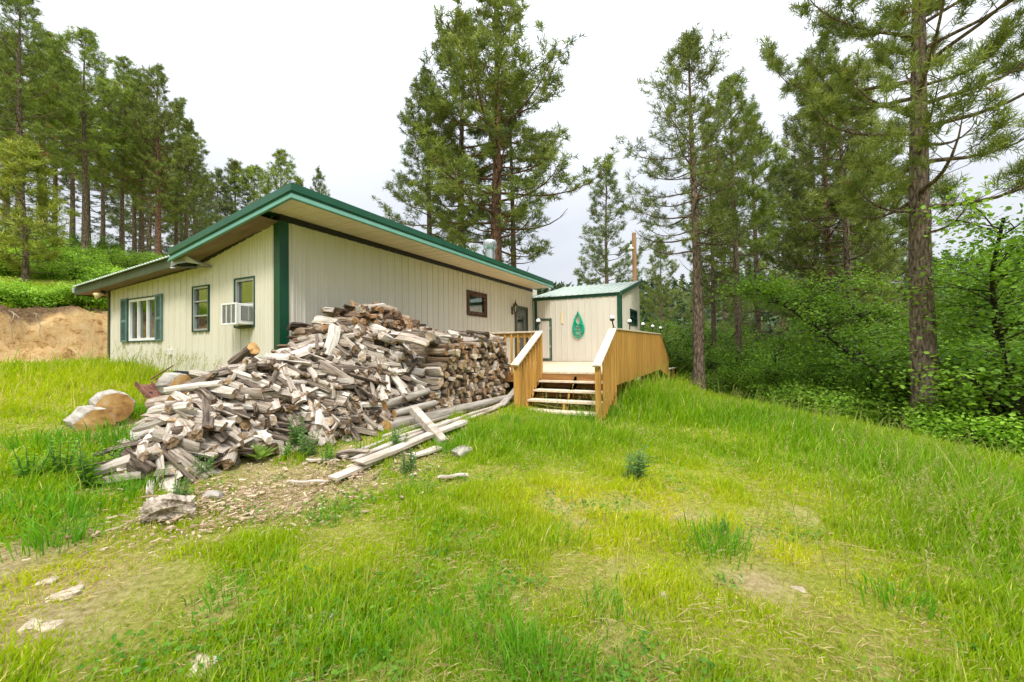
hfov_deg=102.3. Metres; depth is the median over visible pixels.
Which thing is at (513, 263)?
pine tree
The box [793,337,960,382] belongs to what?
oak shrub
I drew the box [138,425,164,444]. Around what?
firewood log
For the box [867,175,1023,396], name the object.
oak tree
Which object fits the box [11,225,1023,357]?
distant forest
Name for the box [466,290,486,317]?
window
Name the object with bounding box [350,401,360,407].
firewood log
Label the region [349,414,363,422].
firewood log
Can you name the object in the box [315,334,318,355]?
firewood log
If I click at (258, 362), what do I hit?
firewood log
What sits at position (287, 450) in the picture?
weed
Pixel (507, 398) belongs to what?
plank
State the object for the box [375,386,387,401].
firewood log
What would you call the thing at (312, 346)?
firewood log
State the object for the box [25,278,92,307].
hillside shrub
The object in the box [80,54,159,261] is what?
pine tree
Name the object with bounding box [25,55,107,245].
pine tree
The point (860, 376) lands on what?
oak shrub
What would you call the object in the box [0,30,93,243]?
pine tree
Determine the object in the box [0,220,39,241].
hillside shrub
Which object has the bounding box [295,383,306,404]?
firewood log
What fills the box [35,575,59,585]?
stone
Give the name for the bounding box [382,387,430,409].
short pole
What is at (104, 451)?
firewood log
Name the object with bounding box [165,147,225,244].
pine tree
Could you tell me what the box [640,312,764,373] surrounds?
oak shrub
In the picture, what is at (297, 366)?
firewood log
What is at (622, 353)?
wooden deck
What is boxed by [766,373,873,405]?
oak shrub
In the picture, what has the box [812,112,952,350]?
pine tree
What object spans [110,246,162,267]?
hillside shrub
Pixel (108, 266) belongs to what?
hillside shrub
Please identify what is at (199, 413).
firewood log
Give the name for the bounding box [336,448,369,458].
split log
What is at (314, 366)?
firewood log
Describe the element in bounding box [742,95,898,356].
pine tree
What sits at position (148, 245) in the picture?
pine tree
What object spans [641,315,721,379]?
oak shrub
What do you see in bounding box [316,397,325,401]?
firewood log
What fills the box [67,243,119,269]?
hillside shrub
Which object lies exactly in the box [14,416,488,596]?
wood chips
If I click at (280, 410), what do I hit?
firewood log
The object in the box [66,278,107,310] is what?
hillside shrub
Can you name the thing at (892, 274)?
pine tree
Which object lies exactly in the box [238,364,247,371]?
firewood log
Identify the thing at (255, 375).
firewood log
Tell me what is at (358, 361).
firewood log
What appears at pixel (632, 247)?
utility pole
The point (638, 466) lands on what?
weed
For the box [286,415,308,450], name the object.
weed
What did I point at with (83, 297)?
hillside shrub
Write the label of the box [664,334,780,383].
oak shrub
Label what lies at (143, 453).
firewood log
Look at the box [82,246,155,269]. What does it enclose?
hillside shrub
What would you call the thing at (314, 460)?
plank
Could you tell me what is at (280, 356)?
firewood log
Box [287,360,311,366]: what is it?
firewood log
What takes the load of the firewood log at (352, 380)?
on the firewood heap
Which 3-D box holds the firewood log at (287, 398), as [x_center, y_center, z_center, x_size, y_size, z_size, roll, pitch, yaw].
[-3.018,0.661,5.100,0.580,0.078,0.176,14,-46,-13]
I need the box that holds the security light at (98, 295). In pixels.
[92,290,105,298]
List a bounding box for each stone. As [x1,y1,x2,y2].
[17,618,42,632]
[34,619,64,631]
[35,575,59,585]
[45,584,83,602]
[140,493,195,523]
[190,652,219,679]
[307,609,332,623]
[790,585,806,592]
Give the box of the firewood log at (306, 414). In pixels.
[299,411,310,420]
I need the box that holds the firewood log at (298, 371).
[288,364,309,377]
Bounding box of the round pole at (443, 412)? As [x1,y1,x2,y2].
[381,395,513,431]
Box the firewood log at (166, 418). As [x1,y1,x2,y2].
[141,413,177,422]
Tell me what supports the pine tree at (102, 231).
on the ground at (76, 328)
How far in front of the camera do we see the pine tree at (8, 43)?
27.10 m
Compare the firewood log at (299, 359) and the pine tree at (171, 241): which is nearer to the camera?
the firewood log at (299, 359)
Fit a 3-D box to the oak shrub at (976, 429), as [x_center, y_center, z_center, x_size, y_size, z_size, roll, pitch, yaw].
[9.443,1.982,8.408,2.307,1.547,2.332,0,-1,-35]
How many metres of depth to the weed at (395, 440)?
5.12 m
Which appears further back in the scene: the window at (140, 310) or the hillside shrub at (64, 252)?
the hillside shrub at (64, 252)
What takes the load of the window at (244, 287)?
in the house
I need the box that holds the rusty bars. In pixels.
[150,365,173,382]
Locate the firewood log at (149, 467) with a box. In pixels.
[119,448,156,479]
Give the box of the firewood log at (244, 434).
[242,432,248,439]
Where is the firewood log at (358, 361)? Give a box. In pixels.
[353,358,361,364]
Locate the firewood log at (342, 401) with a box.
[329,396,348,406]
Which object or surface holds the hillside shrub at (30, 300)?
on the ground at (76, 328)
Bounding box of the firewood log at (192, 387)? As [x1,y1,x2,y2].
[163,380,224,394]
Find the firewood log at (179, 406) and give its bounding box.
[146,402,193,413]
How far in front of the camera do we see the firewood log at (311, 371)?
5.60 m
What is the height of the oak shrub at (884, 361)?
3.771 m
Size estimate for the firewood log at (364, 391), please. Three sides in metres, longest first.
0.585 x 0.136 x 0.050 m
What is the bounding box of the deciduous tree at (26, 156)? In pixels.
[0,135,83,282]
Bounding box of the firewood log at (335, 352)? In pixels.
[323,343,340,357]
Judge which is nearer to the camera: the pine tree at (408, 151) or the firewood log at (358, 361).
the firewood log at (358, 361)
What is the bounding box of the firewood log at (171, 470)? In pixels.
[100,467,175,484]
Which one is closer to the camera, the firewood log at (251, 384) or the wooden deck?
the firewood log at (251, 384)
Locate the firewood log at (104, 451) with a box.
[93,438,140,456]
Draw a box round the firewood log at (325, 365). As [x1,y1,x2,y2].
[318,360,351,377]
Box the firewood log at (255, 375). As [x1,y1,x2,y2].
[251,371,262,379]
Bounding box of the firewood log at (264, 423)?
[256,417,269,429]
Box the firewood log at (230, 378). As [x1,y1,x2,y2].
[223,367,235,383]
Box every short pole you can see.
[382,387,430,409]
[391,400,436,417]
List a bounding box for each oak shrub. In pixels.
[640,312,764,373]
[640,315,719,381]
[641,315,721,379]
[644,327,743,382]
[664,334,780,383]
[676,368,748,395]
[684,324,898,376]
[704,325,828,381]
[706,364,790,401]
[707,374,767,399]
[711,340,868,400]
[732,341,882,409]
[745,379,834,412]
[747,333,902,402]
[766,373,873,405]
[770,342,905,385]
[772,282,1023,394]
[778,354,863,397]
[782,354,976,418]
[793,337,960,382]
[800,316,1023,452]
[800,385,909,428]
[820,362,864,398]
[830,389,944,429]
[837,395,907,427]
[845,344,1023,429]
[845,355,1023,452]
[850,313,1023,455]
[858,266,1023,360]
[860,382,1023,443]
[892,403,1023,455]
[895,398,1023,457]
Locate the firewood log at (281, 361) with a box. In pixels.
[258,357,288,363]
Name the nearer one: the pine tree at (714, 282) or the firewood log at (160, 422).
the firewood log at (160, 422)
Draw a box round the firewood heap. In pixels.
[114,300,509,481]
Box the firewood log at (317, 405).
[313,399,321,410]
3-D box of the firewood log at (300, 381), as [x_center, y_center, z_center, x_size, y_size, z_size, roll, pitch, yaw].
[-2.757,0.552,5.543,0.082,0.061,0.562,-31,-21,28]
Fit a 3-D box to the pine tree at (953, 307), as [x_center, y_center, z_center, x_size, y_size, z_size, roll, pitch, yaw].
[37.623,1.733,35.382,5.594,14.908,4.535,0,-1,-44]
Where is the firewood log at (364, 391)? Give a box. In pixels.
[357,385,373,396]
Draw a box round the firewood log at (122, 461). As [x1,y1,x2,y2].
[85,446,163,476]
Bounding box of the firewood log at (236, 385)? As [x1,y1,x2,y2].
[189,370,242,390]
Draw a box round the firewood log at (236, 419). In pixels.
[225,415,242,423]
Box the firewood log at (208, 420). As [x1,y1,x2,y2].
[201,394,217,429]
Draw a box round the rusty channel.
[134,381,161,398]
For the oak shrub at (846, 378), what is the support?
on the ground at (76, 328)
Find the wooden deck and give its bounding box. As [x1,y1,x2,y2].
[490,328,668,422]
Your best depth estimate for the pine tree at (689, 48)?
14.61 m
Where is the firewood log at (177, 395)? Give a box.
[170,391,193,402]
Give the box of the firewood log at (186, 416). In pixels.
[164,402,193,421]
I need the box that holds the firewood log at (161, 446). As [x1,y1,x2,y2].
[101,444,168,484]
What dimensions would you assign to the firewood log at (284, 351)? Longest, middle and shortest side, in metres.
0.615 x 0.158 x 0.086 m
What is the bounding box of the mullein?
[242,442,278,458]
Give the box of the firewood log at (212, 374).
[204,366,227,378]
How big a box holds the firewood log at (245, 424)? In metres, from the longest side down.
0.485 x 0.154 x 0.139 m
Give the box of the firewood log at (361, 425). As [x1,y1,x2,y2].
[354,423,366,427]
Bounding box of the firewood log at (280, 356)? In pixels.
[264,353,290,359]
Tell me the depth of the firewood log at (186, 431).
4.20 m
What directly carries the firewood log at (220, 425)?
on the firewood log at (222, 437)
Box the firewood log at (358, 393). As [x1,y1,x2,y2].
[343,371,363,400]
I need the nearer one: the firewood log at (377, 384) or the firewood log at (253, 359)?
the firewood log at (253, 359)
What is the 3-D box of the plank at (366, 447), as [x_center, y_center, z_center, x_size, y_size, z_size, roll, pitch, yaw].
[-1.585,1.278,5.560,0.062,0.120,1.950,-1,-1,21]
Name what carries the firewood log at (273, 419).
on the firewood heap
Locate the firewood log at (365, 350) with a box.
[347,348,367,352]
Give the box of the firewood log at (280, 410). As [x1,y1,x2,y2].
[275,406,283,413]
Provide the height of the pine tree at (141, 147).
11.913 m
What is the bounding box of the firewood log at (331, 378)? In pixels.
[325,375,335,380]
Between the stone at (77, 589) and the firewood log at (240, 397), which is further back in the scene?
the firewood log at (240, 397)
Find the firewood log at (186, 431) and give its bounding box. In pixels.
[174,418,191,438]
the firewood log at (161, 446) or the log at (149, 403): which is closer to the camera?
the firewood log at (161, 446)
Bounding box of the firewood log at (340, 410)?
[332,407,345,414]
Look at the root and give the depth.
9.80 m
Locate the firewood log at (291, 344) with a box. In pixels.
[287,342,311,360]
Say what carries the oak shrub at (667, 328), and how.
on the ground at (76, 328)
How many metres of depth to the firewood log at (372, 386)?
5.98 m
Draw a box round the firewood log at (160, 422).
[131,407,197,432]
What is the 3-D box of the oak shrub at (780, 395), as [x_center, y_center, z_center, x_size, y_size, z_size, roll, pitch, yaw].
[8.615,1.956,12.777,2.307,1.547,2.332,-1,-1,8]
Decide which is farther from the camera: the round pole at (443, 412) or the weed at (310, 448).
the round pole at (443, 412)
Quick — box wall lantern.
[511,300,517,314]
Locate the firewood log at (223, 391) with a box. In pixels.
[202,380,236,398]
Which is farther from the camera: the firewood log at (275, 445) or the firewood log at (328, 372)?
the firewood log at (328, 372)
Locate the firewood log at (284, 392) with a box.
[262,390,299,397]
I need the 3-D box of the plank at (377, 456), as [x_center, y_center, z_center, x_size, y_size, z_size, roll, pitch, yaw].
[-1.185,1.263,5.321,0.156,0.128,2.158,-1,-1,25]
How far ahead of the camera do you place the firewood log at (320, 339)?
6.33 m
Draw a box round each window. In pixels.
[127,295,154,341]
[191,284,209,331]
[234,276,254,327]
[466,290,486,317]
[630,308,637,325]
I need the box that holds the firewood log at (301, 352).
[290,345,311,357]
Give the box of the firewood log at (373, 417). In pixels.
[369,415,379,423]
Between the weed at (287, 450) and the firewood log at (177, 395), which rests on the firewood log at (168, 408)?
the firewood log at (177, 395)
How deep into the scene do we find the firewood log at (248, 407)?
4.78 m
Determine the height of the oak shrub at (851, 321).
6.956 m
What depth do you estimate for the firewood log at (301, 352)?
5.84 m
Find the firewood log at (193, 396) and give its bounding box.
[188,394,216,416]
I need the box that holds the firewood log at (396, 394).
[385,386,399,396]
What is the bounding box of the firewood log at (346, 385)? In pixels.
[334,382,357,388]
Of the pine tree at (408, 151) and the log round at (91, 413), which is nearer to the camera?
the log round at (91, 413)
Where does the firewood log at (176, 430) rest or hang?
on the firewood heap
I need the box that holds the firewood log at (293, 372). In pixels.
[274,363,299,379]
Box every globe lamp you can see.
[535,319,540,329]
[610,315,615,327]
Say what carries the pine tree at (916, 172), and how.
on the ground at (76, 328)
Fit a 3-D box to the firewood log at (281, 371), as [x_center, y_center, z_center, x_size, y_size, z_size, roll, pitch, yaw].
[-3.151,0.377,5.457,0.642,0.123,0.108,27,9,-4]
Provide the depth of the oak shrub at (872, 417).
10.38 m
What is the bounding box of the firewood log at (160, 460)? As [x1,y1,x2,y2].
[153,443,164,484]
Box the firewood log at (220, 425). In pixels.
[194,417,228,431]
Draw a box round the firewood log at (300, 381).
[286,380,326,383]
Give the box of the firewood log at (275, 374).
[269,364,278,386]
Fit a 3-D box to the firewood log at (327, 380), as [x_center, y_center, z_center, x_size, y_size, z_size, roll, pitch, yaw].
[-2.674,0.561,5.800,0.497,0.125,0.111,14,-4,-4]
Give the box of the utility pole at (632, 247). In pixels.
[628,232,636,281]
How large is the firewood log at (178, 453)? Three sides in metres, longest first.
0.483 x 0.142 x 0.068 m
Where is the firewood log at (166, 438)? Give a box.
[162,422,174,445]
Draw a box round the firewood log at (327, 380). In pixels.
[320,377,338,382]
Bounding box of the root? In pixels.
[8,310,14,339]
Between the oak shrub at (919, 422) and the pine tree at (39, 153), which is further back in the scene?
the pine tree at (39, 153)
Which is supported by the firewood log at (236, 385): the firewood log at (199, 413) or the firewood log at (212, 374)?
the firewood log at (212, 374)
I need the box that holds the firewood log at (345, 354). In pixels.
[335,343,351,359]
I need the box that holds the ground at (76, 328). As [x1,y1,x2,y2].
[0,240,1021,681]
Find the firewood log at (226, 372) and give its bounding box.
[178,368,232,392]
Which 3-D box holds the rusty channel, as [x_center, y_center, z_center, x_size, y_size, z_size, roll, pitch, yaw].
[-5.328,0.743,6.097,0.497,0.312,0.228,-1,-1,27]
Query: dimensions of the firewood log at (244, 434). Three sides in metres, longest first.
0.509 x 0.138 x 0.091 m
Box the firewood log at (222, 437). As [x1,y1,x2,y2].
[210,430,228,443]
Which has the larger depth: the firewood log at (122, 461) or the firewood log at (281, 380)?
the firewood log at (281, 380)
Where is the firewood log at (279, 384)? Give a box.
[263,377,282,386]
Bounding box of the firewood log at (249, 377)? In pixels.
[233,369,280,392]
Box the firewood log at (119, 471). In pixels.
[117,467,126,473]
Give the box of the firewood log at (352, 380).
[336,377,356,383]
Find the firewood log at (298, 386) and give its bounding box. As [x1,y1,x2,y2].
[292,378,302,391]
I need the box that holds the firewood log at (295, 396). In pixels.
[279,372,300,403]
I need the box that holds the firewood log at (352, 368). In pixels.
[333,364,370,374]
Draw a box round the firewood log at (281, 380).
[267,371,287,387]
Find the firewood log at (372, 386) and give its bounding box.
[370,370,376,397]
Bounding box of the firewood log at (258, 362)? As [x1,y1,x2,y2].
[216,360,266,366]
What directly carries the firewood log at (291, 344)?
on the firewood heap
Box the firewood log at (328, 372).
[319,369,337,376]
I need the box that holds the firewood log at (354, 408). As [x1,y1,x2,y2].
[349,402,357,410]
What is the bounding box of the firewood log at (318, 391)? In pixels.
[295,386,337,396]
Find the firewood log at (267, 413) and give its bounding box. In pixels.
[263,410,272,417]
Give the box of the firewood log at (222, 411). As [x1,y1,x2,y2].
[194,400,242,417]
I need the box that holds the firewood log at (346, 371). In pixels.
[343,365,373,374]
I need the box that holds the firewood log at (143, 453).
[136,440,150,461]
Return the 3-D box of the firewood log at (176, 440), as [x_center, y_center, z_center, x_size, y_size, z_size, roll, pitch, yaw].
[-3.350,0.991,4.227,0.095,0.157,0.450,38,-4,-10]
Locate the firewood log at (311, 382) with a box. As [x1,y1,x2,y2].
[298,377,331,393]
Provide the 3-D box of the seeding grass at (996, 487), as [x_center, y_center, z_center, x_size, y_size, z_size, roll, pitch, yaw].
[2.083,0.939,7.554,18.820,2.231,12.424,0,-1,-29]
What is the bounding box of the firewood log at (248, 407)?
[211,403,253,410]
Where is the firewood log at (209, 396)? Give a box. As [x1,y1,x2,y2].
[191,382,217,404]
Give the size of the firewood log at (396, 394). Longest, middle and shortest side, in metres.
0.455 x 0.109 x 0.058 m
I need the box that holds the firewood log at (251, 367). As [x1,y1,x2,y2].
[241,362,257,372]
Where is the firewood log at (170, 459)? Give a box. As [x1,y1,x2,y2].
[158,447,197,484]
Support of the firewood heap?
on the ground at (76, 328)
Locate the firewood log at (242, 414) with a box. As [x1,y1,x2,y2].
[200,398,255,419]
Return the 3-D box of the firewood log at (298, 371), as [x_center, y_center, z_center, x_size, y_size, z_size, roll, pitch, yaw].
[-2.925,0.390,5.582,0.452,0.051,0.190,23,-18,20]
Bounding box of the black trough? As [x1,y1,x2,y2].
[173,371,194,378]
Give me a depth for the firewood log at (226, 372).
4.83 m
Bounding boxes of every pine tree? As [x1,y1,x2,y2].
[0,0,83,247]
[0,23,133,256]
[0,28,46,231]
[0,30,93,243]
[0,43,24,159]
[3,63,91,238]
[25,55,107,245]
[27,71,110,246]
[46,125,131,247]
[62,76,130,249]
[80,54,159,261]
[91,62,207,255]
[91,89,161,260]
[92,69,182,263]
[94,150,173,257]
[105,116,180,257]
[136,152,203,254]
[151,106,210,245]
[160,117,219,239]
[162,174,227,256]
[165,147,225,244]
[189,166,236,236]
[201,157,260,225]
[207,163,273,226]
[250,148,304,203]
[310,167,330,195]
[371,63,490,241]
[397,0,619,261]
[400,5,515,246]
[449,60,557,271]
[573,163,646,311]
[615,20,771,389]
[639,237,686,375]
[678,70,792,372]
[679,122,741,372]
[680,213,766,346]
[691,100,807,360]
[738,167,812,374]
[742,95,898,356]
[746,28,906,331]
[752,0,1023,428]
[771,221,831,357]
[774,52,908,352]
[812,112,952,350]
[833,202,908,341]
[874,224,968,346]
[934,277,981,351]
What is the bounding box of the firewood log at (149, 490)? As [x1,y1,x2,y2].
[146,476,155,495]
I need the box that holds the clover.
[0,405,1019,681]
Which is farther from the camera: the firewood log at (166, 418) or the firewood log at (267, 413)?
the firewood log at (267, 413)
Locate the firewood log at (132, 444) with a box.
[107,437,151,451]
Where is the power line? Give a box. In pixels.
[636,240,900,282]
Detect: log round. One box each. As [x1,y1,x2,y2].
[64,405,115,431]
[88,389,135,421]
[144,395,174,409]
[155,372,191,395]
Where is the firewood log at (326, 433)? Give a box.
[321,431,328,436]
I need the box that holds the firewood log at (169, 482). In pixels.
[158,457,180,493]
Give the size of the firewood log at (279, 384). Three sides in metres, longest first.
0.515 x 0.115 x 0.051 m
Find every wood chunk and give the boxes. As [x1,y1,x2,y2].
[203,490,224,500]
[451,445,473,457]
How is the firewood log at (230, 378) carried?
on the firewood log at (236, 385)
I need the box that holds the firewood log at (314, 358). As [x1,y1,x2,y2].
[290,347,325,361]
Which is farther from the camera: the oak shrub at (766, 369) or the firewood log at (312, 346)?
the oak shrub at (766, 369)
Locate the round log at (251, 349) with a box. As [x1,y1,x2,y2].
[227,342,259,364]
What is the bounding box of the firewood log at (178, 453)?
[167,445,213,479]
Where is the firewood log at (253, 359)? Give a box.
[237,357,258,363]
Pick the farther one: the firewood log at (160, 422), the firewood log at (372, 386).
the firewood log at (372, 386)
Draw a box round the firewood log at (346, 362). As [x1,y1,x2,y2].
[332,359,357,364]
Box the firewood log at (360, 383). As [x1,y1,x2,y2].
[356,379,366,385]
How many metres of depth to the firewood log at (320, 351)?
6.06 m
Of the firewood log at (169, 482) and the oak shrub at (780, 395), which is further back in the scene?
the oak shrub at (780, 395)
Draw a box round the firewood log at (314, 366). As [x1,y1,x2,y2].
[288,364,318,370]
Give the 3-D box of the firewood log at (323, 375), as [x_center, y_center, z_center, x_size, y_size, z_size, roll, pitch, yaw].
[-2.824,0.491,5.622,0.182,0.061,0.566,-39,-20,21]
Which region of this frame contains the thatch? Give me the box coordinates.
[0,383,1022,681]
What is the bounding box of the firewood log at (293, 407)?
[283,405,298,410]
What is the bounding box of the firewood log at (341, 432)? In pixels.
[336,428,343,436]
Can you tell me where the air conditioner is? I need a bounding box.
[221,302,252,328]
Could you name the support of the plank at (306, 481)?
on the ground at (76, 328)
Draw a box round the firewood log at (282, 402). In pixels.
[279,399,284,405]
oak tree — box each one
[660,320,724,372]
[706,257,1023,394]
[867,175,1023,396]
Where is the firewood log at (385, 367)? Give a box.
[352,358,388,370]
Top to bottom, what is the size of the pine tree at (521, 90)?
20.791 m
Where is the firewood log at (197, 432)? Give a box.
[191,424,203,439]
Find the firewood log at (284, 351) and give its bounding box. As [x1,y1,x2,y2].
[279,349,320,370]
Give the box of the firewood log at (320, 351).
[315,348,326,354]
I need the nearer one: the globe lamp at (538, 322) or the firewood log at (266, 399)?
the firewood log at (266, 399)
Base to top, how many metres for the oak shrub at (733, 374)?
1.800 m
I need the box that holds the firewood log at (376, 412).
[367,409,381,416]
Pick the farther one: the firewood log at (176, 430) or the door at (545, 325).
the door at (545, 325)
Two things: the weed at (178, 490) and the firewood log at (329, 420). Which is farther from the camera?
the firewood log at (329, 420)
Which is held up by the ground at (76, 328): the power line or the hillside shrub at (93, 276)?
the hillside shrub at (93, 276)
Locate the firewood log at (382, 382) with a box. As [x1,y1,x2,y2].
[354,371,385,385]
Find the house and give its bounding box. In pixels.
[72,182,553,371]
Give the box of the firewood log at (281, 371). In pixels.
[255,356,282,373]
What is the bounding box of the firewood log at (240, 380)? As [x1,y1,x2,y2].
[199,379,250,388]
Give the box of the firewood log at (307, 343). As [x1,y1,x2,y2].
[298,340,313,348]
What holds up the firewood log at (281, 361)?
on the firewood log at (291, 386)
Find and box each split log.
[134,417,146,425]
[323,323,340,354]
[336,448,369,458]
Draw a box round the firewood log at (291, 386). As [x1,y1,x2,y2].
[281,362,296,392]
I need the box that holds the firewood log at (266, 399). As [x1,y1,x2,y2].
[227,386,273,401]
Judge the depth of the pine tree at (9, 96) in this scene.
20.89 m
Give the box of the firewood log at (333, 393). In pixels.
[328,385,336,398]
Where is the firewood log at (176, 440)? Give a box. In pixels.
[167,433,184,448]
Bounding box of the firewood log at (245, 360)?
[242,357,271,363]
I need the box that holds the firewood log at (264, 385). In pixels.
[251,370,267,387]
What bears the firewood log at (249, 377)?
on the firewood heap
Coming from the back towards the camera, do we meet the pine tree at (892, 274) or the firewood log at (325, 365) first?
the pine tree at (892, 274)
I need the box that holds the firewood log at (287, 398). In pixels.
[266,392,291,402]
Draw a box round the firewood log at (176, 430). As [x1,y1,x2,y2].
[140,425,187,439]
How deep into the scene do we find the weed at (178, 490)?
3.57 m
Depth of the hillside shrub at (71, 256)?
15.52 m
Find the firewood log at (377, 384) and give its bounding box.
[373,368,386,391]
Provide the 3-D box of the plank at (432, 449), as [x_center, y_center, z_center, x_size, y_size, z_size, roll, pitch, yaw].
[-1.047,1.333,4.961,0.135,0.048,0.496,-1,-1,36]
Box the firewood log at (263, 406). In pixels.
[228,398,270,412]
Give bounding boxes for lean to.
[532,280,640,383]
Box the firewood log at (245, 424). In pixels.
[237,418,251,430]
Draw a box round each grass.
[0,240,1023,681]
[42,339,1023,647]
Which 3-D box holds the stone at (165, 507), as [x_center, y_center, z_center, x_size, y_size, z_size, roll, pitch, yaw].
[-2.702,1.315,3.251,0.334,0.255,0.262,0,-1,-42]
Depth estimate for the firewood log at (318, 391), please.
5.51 m
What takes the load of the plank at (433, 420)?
on the ground at (76, 328)
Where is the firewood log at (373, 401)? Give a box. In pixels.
[367,386,377,405]
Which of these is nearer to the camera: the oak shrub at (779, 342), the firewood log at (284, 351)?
the firewood log at (284, 351)
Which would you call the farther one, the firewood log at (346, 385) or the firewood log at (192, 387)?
the firewood log at (346, 385)
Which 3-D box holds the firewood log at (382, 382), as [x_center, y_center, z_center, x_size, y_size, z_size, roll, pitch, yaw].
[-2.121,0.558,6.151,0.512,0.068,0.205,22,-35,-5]
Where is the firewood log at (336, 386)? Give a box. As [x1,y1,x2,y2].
[329,382,342,388]
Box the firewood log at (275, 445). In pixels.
[266,442,278,455]
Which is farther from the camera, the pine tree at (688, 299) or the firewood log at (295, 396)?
the pine tree at (688, 299)
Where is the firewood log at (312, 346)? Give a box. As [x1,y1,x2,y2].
[276,343,323,353]
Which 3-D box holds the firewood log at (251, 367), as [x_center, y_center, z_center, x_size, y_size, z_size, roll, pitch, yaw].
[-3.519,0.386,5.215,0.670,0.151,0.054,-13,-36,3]
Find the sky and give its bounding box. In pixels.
[0,0,1023,293]
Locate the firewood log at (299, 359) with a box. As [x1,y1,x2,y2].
[294,356,321,368]
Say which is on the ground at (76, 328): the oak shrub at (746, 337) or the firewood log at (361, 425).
the oak shrub at (746, 337)
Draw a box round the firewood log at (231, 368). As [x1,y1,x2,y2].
[209,365,246,372]
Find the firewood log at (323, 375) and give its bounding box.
[285,373,326,377]
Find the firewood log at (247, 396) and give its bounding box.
[244,384,253,399]
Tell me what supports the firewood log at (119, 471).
on the firewood log at (161, 446)
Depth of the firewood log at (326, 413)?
5.33 m
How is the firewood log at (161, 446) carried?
on the firewood log at (171, 470)
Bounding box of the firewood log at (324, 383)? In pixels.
[309,377,330,387]
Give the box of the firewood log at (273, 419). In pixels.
[269,414,276,425]
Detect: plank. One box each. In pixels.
[285,479,327,483]
[305,458,339,461]
[328,402,509,480]
[339,425,420,457]
[349,419,452,460]
[354,420,467,464]
[381,411,465,437]
[399,407,492,436]
[407,446,442,458]
[437,473,469,478]
[498,388,513,406]
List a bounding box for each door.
[516,309,525,351]
[537,318,551,359]
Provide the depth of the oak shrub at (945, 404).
9.69 m
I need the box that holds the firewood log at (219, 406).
[215,398,223,410]
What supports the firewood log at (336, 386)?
on the firewood heap
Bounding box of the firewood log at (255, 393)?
[237,387,263,399]
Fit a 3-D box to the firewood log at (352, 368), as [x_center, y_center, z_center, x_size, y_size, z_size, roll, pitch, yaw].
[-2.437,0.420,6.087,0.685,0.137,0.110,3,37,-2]
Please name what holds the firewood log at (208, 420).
on the firewood log at (220, 425)
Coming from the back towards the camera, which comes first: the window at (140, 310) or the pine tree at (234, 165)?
the pine tree at (234, 165)
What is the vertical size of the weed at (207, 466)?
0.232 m
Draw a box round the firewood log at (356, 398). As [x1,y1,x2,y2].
[349,396,359,400]
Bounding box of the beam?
[410,406,448,443]
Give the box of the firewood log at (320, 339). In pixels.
[296,335,322,344]
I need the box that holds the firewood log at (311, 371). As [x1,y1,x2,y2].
[306,366,317,381]
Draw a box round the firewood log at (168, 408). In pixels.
[164,396,220,414]
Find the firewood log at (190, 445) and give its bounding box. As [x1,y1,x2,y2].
[151,428,200,452]
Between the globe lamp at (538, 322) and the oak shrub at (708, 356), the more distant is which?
the oak shrub at (708, 356)
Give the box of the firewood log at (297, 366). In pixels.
[279,352,301,368]
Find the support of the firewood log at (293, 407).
on the firewood heap
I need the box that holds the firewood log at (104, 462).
[84,459,113,470]
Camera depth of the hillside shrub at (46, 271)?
13.65 m
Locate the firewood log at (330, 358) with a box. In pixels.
[311,355,333,364]
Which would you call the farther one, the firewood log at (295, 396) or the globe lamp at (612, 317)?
the globe lamp at (612, 317)
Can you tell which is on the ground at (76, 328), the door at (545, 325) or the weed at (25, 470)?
the weed at (25, 470)
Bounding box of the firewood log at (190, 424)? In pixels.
[182,418,194,429]
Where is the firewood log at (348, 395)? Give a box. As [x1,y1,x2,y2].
[336,389,352,397]
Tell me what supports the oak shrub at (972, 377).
on the ground at (76, 328)
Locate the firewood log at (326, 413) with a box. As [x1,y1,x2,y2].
[315,411,333,415]
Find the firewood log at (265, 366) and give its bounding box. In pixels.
[257,363,273,369]
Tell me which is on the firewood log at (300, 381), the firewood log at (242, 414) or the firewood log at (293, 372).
the firewood log at (293, 372)
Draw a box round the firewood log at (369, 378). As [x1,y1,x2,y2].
[349,372,379,382]
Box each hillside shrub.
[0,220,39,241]
[0,244,65,272]
[0,258,40,276]
[0,276,37,304]
[0,280,70,309]
[9,242,49,253]
[12,247,88,263]
[20,259,77,279]
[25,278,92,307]
[32,233,95,255]
[32,247,110,267]
[46,278,107,312]
[47,257,117,279]
[63,260,124,283]
[66,232,130,258]
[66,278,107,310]
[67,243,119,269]
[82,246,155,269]
[83,261,123,271]
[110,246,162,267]
[139,252,166,262]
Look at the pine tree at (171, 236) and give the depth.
39.02 m
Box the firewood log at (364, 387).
[352,385,367,394]
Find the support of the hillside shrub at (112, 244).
on the ground at (76, 328)
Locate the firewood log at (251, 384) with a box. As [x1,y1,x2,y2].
[235,378,264,389]
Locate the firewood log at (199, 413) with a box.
[193,410,219,417]
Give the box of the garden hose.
[572,311,584,337]
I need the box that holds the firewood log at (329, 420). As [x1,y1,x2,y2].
[325,416,333,425]
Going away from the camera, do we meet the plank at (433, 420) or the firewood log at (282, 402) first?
the firewood log at (282, 402)
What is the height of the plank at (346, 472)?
0.218 m
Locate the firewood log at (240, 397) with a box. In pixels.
[233,392,245,402]
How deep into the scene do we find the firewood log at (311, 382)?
5.52 m
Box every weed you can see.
[6,446,52,478]
[44,436,83,473]
[69,439,103,488]
[97,443,128,460]
[170,477,191,495]
[191,453,217,476]
[279,441,290,458]
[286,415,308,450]
[297,429,320,456]
[319,442,334,463]
[390,425,408,445]
[398,447,416,473]
[621,445,654,480]
[714,512,729,534]
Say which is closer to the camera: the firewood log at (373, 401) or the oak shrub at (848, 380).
the firewood log at (373, 401)

